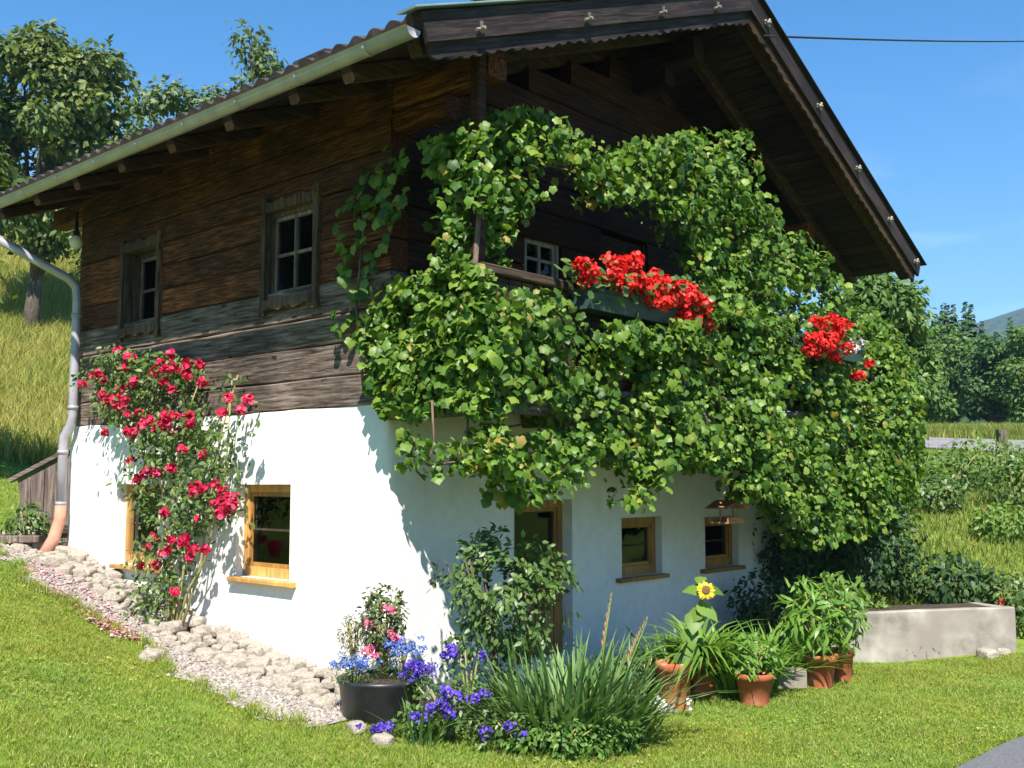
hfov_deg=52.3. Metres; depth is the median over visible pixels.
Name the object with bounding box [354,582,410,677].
fuchsia
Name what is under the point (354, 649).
heather
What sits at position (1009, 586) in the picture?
shrub
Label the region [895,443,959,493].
shrub
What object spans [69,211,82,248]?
globe lamp
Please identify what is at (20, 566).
edge grass
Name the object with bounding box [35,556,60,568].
stone
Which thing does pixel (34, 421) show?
meadow grass
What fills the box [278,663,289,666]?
stone
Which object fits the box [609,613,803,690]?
lily clump
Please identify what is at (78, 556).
stone
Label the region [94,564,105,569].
stone
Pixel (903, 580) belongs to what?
shrub
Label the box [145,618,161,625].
stone
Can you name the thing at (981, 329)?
conifer
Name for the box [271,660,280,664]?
stone
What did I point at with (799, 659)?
lily clump
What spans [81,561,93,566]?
stone
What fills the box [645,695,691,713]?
white flower plant
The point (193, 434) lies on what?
climbing rose
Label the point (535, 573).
rose bush
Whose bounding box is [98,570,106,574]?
stone
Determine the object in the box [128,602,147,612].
stone
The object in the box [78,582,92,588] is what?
stone
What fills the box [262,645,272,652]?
stone
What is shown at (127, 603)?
stone
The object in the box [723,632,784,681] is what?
pot plant
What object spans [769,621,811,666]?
potted shrub
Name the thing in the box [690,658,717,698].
terracotta pot
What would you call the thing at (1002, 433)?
wooden post
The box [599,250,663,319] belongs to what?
geranium
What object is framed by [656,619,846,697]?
lily clump
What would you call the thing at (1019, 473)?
shrub
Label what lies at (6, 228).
apple tree
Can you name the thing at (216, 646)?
stone
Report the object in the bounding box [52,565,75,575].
stone
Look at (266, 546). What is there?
window
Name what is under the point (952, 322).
conifer
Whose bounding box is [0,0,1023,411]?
sky
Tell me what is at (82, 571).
stone
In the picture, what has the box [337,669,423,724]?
flower tub
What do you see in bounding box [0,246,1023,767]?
ground
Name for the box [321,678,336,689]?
stone
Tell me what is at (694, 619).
sunflower
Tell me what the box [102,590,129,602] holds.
stone
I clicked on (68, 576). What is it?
stone
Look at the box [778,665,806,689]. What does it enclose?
stone block
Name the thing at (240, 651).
stone
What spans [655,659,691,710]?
terracotta pot
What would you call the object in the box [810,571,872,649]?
pot plant
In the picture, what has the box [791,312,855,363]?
geranium
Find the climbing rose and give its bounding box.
[55,342,259,626]
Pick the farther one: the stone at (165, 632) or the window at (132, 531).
the window at (132, 531)
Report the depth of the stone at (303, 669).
8.19 m
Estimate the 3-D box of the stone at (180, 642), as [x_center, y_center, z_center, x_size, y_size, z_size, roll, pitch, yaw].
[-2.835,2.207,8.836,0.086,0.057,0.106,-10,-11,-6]
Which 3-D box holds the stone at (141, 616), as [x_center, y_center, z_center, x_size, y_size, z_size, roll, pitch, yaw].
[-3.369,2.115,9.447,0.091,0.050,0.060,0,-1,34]
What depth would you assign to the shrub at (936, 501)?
15.37 m
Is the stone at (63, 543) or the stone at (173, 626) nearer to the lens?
the stone at (173, 626)
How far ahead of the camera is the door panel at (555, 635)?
9.44 m
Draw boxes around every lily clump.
[601,621,724,693]
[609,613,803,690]
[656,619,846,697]
[724,619,859,678]
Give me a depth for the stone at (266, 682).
7.92 m
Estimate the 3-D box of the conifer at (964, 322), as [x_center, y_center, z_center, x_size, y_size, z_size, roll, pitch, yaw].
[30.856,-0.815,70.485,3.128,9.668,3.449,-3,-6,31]
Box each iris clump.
[364,681,473,746]
[419,621,740,748]
[583,691,686,750]
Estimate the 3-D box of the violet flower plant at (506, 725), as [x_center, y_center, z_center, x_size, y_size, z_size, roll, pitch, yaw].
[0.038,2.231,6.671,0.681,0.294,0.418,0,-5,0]
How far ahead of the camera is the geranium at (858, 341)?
10.77 m
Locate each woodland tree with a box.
[901,372,959,422]
[908,311,942,371]
[921,320,983,423]
[949,331,1018,423]
[981,325,1023,422]
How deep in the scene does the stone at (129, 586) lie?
10.15 m
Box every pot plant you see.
[618,654,644,680]
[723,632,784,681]
[770,571,865,660]
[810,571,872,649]
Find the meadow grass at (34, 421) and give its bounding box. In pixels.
[0,231,79,467]
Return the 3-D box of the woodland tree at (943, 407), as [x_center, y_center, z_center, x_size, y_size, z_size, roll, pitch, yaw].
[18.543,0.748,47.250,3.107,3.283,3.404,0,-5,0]
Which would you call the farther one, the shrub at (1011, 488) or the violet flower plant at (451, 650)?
the shrub at (1011, 488)
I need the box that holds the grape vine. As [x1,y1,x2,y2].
[330,103,928,602]
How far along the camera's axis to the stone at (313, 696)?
7.60 m
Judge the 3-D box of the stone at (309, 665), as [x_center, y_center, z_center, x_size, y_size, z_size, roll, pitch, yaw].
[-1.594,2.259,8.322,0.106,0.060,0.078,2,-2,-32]
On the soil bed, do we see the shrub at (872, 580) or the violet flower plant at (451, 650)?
the violet flower plant at (451, 650)
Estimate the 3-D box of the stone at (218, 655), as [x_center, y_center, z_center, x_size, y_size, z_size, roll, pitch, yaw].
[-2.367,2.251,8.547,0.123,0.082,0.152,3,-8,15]
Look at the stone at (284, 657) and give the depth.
8.52 m
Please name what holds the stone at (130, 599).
on the gravel path
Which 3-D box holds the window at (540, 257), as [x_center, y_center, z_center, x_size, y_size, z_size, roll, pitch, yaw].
[0.238,-1.129,9.580,0.070,0.436,0.516,-5,-7,41]
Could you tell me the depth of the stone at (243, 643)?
8.84 m
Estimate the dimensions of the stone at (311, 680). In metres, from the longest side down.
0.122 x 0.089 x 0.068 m
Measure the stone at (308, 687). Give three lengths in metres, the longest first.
0.182 x 0.148 x 0.098 m
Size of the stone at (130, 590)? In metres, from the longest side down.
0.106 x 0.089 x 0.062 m
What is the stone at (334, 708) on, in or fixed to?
on the gravel path
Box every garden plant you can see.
[0,501,52,545]
[391,703,442,741]
[492,718,621,762]
[569,710,645,756]
[585,650,639,688]
[625,645,666,698]
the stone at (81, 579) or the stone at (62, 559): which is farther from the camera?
the stone at (62, 559)
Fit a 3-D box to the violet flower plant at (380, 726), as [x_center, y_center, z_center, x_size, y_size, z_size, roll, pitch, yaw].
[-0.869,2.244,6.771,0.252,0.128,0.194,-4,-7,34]
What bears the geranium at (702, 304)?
in the flower box at (610, 307)
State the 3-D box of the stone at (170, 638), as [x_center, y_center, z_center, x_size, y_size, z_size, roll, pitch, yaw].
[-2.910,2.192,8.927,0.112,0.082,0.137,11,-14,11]
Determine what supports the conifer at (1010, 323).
on the ground at (902, 738)
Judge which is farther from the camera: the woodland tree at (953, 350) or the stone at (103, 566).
the woodland tree at (953, 350)
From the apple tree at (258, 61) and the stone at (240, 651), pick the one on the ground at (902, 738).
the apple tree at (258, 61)
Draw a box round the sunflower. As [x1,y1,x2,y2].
[673,576,723,667]
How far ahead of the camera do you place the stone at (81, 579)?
10.15 m
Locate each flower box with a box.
[568,285,706,331]
[785,333,865,363]
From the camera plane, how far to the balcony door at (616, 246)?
10.53 m
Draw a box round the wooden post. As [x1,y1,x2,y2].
[995,430,1007,457]
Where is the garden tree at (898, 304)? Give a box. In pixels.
[835,272,945,433]
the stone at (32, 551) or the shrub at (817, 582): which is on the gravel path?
the stone at (32, 551)
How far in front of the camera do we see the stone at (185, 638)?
8.90 m
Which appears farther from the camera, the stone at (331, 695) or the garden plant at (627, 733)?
the stone at (331, 695)
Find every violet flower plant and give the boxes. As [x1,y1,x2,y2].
[355,721,396,736]
[400,672,504,743]
[420,635,504,724]
[465,708,563,754]
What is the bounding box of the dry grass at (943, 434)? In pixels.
[909,421,1022,438]
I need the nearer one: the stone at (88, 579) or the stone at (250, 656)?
the stone at (250, 656)
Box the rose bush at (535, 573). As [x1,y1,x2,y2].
[426,521,583,716]
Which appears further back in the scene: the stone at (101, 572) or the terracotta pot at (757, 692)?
the stone at (101, 572)
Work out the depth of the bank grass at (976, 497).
14.40 m
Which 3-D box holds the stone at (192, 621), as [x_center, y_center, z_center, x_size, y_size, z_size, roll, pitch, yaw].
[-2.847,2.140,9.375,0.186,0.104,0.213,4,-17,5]
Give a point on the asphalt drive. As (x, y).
(1009, 754)
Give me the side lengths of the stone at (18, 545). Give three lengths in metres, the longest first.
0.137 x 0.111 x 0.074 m
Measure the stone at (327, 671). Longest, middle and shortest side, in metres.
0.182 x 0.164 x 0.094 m
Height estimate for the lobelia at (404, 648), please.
0.348 m
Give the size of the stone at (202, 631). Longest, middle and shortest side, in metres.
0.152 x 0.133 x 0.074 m
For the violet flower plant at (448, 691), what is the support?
on the ground at (902, 738)
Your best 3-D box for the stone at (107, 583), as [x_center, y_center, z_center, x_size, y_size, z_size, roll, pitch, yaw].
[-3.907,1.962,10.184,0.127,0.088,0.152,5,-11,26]
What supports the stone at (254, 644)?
on the gravel path
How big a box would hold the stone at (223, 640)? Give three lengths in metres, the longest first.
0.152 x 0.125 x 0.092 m
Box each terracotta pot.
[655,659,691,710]
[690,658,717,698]
[734,669,774,706]
[802,651,837,688]
[831,647,853,682]
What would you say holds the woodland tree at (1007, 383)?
on the ground at (902, 738)
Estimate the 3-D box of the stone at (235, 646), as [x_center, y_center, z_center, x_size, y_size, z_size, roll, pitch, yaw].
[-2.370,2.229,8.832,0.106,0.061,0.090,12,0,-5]
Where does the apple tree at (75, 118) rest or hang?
on the ground at (902, 738)
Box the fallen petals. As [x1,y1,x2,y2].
[4,546,206,666]
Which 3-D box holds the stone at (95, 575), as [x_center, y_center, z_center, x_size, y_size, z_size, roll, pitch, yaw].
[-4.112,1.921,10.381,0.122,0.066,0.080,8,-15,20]
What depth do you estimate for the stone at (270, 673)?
8.16 m
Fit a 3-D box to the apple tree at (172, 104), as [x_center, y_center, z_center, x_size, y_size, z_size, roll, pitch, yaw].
[-7.999,-2.737,24.401,2.418,9.059,2.273,0,-5,0]
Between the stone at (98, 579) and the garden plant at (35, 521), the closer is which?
the stone at (98, 579)
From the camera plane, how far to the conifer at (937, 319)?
69.28 m
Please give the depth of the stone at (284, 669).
8.17 m
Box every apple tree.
[0,18,146,336]
[0,101,46,303]
[49,136,120,283]
[119,73,199,139]
[182,18,288,111]
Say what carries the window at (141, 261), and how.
in the farmhouse
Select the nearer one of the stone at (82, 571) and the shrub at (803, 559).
the stone at (82, 571)
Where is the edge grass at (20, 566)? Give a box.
[0,540,696,727]
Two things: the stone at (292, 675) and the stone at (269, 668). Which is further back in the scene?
the stone at (269, 668)
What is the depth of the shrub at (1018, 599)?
11.03 m
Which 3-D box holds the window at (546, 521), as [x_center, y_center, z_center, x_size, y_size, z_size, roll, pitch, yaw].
[0.174,1.495,9.336,0.070,0.906,0.796,-5,-7,41]
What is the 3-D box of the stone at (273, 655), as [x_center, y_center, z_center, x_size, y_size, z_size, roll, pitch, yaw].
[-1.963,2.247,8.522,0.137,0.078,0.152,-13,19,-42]
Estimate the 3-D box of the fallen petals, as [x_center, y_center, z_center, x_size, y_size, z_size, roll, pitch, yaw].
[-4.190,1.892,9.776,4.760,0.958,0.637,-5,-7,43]
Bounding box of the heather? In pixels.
[336,612,370,677]
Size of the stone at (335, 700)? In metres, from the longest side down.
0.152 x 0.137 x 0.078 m
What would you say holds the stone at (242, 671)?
on the gravel path
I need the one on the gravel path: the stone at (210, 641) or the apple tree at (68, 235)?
the stone at (210, 641)
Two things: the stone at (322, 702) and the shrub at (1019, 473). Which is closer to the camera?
the stone at (322, 702)
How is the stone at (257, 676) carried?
on the gravel path
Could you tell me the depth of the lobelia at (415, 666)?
7.15 m
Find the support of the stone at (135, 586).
on the ground at (902, 738)
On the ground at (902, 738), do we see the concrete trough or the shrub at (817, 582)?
the concrete trough
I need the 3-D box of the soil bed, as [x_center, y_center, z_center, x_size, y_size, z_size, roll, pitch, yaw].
[1.553,2.438,9.534,1.450,0.474,6.100,-5,-7,41]
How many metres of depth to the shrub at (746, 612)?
10.91 m
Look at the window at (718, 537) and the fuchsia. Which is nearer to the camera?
the fuchsia
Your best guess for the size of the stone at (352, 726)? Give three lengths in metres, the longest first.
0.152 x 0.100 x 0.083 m
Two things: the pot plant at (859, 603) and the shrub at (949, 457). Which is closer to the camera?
the pot plant at (859, 603)
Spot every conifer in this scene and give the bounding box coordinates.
[934,314,941,332]
[938,303,945,331]
[941,303,953,339]
[945,316,961,423]
[950,304,961,339]
[953,304,992,423]
[959,301,970,335]
[978,321,987,343]
[988,337,1013,423]
[1006,318,1013,337]
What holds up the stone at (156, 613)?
on the gravel path
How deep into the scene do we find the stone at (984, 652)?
10.28 m
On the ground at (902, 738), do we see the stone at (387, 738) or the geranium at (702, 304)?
the stone at (387, 738)
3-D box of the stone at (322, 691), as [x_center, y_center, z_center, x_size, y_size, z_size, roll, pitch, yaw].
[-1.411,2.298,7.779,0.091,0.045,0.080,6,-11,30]
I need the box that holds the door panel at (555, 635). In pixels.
[514,600,561,659]
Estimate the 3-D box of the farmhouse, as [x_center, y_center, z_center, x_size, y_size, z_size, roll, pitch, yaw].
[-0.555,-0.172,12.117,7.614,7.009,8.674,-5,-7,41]
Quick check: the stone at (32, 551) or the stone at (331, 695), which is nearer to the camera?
the stone at (331, 695)
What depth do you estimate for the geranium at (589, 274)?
7.84 m
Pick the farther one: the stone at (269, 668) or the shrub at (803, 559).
the shrub at (803, 559)
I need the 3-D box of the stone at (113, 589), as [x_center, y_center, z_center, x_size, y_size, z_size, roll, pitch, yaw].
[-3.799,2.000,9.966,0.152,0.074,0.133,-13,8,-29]
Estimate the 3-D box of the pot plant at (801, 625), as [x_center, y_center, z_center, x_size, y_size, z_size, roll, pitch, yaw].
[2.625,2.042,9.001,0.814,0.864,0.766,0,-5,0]
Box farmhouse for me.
[0,0,926,699]
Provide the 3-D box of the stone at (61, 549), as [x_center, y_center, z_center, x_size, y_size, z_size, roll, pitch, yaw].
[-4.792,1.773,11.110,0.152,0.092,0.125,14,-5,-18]
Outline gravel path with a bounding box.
[4,545,347,725]
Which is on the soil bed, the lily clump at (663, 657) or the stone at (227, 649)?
the lily clump at (663, 657)
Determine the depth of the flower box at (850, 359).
11.17 m
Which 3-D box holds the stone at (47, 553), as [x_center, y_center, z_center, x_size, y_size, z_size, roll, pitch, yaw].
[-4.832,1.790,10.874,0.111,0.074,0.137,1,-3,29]
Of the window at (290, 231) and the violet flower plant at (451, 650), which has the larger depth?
the window at (290, 231)
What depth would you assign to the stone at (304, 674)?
8.04 m
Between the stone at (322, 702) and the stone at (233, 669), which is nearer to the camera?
the stone at (322, 702)
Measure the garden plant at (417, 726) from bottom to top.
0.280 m
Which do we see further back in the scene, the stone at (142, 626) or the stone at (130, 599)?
the stone at (130, 599)
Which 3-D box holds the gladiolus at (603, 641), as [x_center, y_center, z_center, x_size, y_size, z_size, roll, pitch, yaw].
[0.639,1.938,7.201,0.115,0.990,0.037,0,-5,0]
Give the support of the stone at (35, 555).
on the gravel path
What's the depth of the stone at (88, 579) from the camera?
10.23 m
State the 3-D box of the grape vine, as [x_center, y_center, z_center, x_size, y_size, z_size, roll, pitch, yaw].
[2.030,-0.070,9.910,8.250,4.777,2.062,4,-7,-39]
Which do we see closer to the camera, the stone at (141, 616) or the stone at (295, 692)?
the stone at (295, 692)
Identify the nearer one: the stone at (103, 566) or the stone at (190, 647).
the stone at (190, 647)
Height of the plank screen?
1.242 m
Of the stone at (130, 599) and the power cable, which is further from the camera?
the power cable
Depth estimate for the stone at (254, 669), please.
8.20 m
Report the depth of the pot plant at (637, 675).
8.32 m
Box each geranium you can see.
[554,256,634,303]
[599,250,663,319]
[646,267,702,322]
[675,276,723,332]
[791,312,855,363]
[838,328,873,354]
[842,351,881,381]
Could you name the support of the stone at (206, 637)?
on the gravel path
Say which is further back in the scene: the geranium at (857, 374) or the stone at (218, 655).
the geranium at (857, 374)
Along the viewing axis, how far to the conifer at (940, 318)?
73.51 m
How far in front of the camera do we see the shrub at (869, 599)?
10.66 m
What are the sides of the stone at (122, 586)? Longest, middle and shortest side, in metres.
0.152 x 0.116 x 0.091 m
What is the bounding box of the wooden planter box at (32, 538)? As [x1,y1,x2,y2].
[0,534,47,543]
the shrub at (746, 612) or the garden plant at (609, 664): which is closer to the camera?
the garden plant at (609, 664)
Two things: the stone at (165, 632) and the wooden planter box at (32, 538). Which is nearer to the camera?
the stone at (165, 632)
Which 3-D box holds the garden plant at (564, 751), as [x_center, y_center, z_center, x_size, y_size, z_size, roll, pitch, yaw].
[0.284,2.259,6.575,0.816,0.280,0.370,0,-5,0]
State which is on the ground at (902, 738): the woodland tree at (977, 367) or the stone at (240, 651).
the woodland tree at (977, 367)
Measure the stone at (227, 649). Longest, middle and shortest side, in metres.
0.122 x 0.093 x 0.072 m
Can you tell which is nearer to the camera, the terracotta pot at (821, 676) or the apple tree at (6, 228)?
the terracotta pot at (821, 676)
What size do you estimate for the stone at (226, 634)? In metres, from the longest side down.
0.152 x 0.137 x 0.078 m
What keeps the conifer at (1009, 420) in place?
on the ground at (902, 738)
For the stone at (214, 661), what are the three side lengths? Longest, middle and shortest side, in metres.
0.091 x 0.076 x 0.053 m
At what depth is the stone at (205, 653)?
8.53 m
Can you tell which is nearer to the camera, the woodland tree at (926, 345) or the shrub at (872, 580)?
the shrub at (872, 580)
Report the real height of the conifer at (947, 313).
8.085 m
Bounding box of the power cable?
[763,35,1023,41]
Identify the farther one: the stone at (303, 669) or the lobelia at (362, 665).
the stone at (303, 669)
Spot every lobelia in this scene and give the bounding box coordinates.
[322,651,385,685]
[372,634,427,679]
[398,657,437,694]
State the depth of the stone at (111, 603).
9.64 m
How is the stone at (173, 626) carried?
on the gravel path
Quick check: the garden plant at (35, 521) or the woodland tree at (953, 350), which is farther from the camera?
the woodland tree at (953, 350)
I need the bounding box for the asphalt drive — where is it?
[956,736,1023,767]
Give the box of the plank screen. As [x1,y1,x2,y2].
[8,446,69,541]
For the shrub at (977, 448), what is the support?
on the ground at (902, 738)
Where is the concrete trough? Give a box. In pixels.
[797,602,1016,662]
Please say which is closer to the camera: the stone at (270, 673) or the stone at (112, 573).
the stone at (270, 673)
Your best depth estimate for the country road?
27.74 m
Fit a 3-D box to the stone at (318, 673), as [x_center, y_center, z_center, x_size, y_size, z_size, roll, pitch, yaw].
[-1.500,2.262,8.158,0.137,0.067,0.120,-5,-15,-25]
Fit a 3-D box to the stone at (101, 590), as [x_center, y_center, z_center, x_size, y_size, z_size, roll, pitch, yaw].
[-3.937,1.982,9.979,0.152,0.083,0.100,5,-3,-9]
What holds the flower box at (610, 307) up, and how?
attached to the farmhouse
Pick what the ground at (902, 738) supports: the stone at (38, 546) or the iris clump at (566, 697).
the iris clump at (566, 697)
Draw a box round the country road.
[899,437,1023,451]
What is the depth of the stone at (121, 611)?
9.43 m
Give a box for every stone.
[11,543,24,549]
[24,544,31,549]
[26,542,43,549]
[27,550,36,553]
[30,553,41,557]
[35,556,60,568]
[42,552,56,555]
[47,554,69,563]
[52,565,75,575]
[54,545,69,553]
[58,542,67,545]
[64,574,73,578]
[66,550,89,562]
[71,577,85,582]
[73,566,97,577]
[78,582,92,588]
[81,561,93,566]
[85,577,92,581]
[86,556,96,561]
[91,576,106,583]
[92,573,104,577]
[92,586,108,594]
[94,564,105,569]
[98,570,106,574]
[102,579,118,588]
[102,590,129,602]
[104,569,123,578]
[106,588,122,592]
[106,601,118,605]
[109,583,126,589]
[110,604,126,610]
[117,610,127,614]
[121,601,129,606]
[124,589,133,594]
[124,596,137,603]
[126,582,134,588]
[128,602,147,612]
[132,585,145,593]
[137,614,144,619]
[138,648,166,661]
[140,624,151,628]
[145,611,162,617]
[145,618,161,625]
[146,625,164,632]
[158,620,187,632]
[159,630,173,636]
[162,634,177,642]
[166,601,181,614]
[171,640,182,645]
[178,633,201,644]
[179,608,195,616]
[179,642,198,652]
[182,615,206,627]
[190,627,206,638]
[192,647,217,660]
[196,642,208,647]
[203,635,213,641]
[204,625,230,637]
[206,638,216,645]
[210,658,219,664]
[211,644,223,649]
[214,652,228,659]
[216,632,230,639]
[217,636,233,644]
[219,654,247,669]
[221,645,232,653]
[226,643,238,650]
[230,630,248,643]
[230,652,247,657]
[230,667,238,672]
[232,649,244,653]
[235,668,246,674]
[237,638,253,649]
[245,646,264,655]
[245,656,271,668]
[246,641,265,649]
[246,666,264,676]
[247,654,258,659]
[249,673,261,679]
[257,678,274,687]
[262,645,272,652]
[263,651,281,660]
[265,664,278,673]
[265,671,274,676]
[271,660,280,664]
[271,673,293,687]
[273,664,294,673]
[277,687,292,693]
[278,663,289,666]
[280,654,290,660]
[285,671,299,681]
[287,689,300,695]
[289,657,306,669]
[289,679,303,689]
[295,668,308,670]
[296,671,315,680]
[298,681,321,695]
[300,692,321,701]
[304,678,319,682]
[305,663,316,669]
[311,667,327,677]
[312,696,330,708]
[319,688,329,695]
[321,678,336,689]
[323,667,345,678]
[323,693,335,697]
[329,705,341,711]
[330,696,340,704]
[346,720,366,735]
[371,732,394,745]
[976,647,998,658]
[995,648,1010,654]
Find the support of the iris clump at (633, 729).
on the ground at (902, 738)
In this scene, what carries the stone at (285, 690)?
on the gravel path
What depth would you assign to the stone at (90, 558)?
10.82 m
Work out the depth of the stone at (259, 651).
8.62 m
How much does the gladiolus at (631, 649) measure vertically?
0.821 m
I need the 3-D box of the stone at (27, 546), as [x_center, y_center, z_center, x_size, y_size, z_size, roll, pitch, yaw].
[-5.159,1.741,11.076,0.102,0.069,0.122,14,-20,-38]
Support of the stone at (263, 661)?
on the gravel path
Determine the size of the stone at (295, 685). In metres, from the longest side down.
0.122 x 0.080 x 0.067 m
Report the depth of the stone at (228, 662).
8.34 m
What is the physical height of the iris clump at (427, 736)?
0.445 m
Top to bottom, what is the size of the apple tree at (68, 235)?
7.506 m
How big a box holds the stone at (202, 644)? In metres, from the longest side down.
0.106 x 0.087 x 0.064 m
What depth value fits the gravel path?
8.04 m
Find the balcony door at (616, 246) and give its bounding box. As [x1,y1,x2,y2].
[601,234,645,289]
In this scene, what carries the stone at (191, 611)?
on the gravel path
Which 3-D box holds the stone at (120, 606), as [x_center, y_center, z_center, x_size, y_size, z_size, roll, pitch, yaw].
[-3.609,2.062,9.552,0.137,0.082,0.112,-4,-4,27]
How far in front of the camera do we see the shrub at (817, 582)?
10.73 m
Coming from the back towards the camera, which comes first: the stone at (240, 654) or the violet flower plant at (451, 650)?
the stone at (240, 654)
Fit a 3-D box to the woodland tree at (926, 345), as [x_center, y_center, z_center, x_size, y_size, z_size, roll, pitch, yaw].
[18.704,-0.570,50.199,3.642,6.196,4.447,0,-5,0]
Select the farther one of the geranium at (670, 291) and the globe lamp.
the globe lamp
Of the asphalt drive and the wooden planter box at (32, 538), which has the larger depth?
the wooden planter box at (32, 538)
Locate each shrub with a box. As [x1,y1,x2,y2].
[723,567,800,639]
[753,475,870,592]
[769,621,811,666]
[780,580,848,618]
[813,493,928,604]
[849,588,893,609]
[876,559,929,594]
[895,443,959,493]
[905,550,1002,604]
[912,472,971,514]
[924,444,989,492]
[944,432,1022,489]
[965,501,1023,543]
[973,446,1023,509]
[977,571,1023,615]
[992,442,1023,494]
[1003,590,1023,631]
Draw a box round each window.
[109,484,161,572]
[117,230,164,342]
[226,484,296,587]
[258,183,323,316]
[514,500,562,602]
[522,237,558,278]
[616,517,669,582]
[700,516,745,573]
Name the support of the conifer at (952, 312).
on the ground at (902, 738)
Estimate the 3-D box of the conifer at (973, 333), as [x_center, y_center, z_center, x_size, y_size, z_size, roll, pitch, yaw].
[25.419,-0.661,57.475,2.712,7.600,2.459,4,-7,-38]
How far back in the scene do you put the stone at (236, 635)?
8.93 m
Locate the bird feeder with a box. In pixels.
[705,438,748,523]
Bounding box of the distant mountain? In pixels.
[972,308,1023,343]
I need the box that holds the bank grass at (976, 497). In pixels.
[809,421,1023,638]
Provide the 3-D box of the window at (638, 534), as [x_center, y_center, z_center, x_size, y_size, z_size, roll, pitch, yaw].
[1.243,1.634,10.364,0.218,0.610,0.830,-5,-7,41]
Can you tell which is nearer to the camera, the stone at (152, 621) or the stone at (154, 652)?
the stone at (154, 652)
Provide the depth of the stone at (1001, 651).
10.44 m
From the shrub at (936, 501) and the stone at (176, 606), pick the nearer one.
the stone at (176, 606)
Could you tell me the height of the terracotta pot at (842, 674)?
0.280 m
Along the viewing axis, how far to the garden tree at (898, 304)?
18.26 m
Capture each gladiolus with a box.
[601,593,611,670]
[623,616,647,696]
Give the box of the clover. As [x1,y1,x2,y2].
[0,564,1023,767]
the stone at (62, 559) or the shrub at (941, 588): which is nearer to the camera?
the stone at (62, 559)
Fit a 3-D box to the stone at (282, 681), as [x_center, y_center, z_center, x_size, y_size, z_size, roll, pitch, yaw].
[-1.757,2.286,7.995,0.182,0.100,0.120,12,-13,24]
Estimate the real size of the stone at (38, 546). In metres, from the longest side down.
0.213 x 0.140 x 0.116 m
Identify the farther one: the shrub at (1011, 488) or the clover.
the shrub at (1011, 488)
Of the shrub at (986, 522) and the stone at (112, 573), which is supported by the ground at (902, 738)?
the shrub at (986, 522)
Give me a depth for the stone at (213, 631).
9.07 m
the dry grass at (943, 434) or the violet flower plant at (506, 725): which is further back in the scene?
the dry grass at (943, 434)
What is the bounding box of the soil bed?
[419,595,792,729]

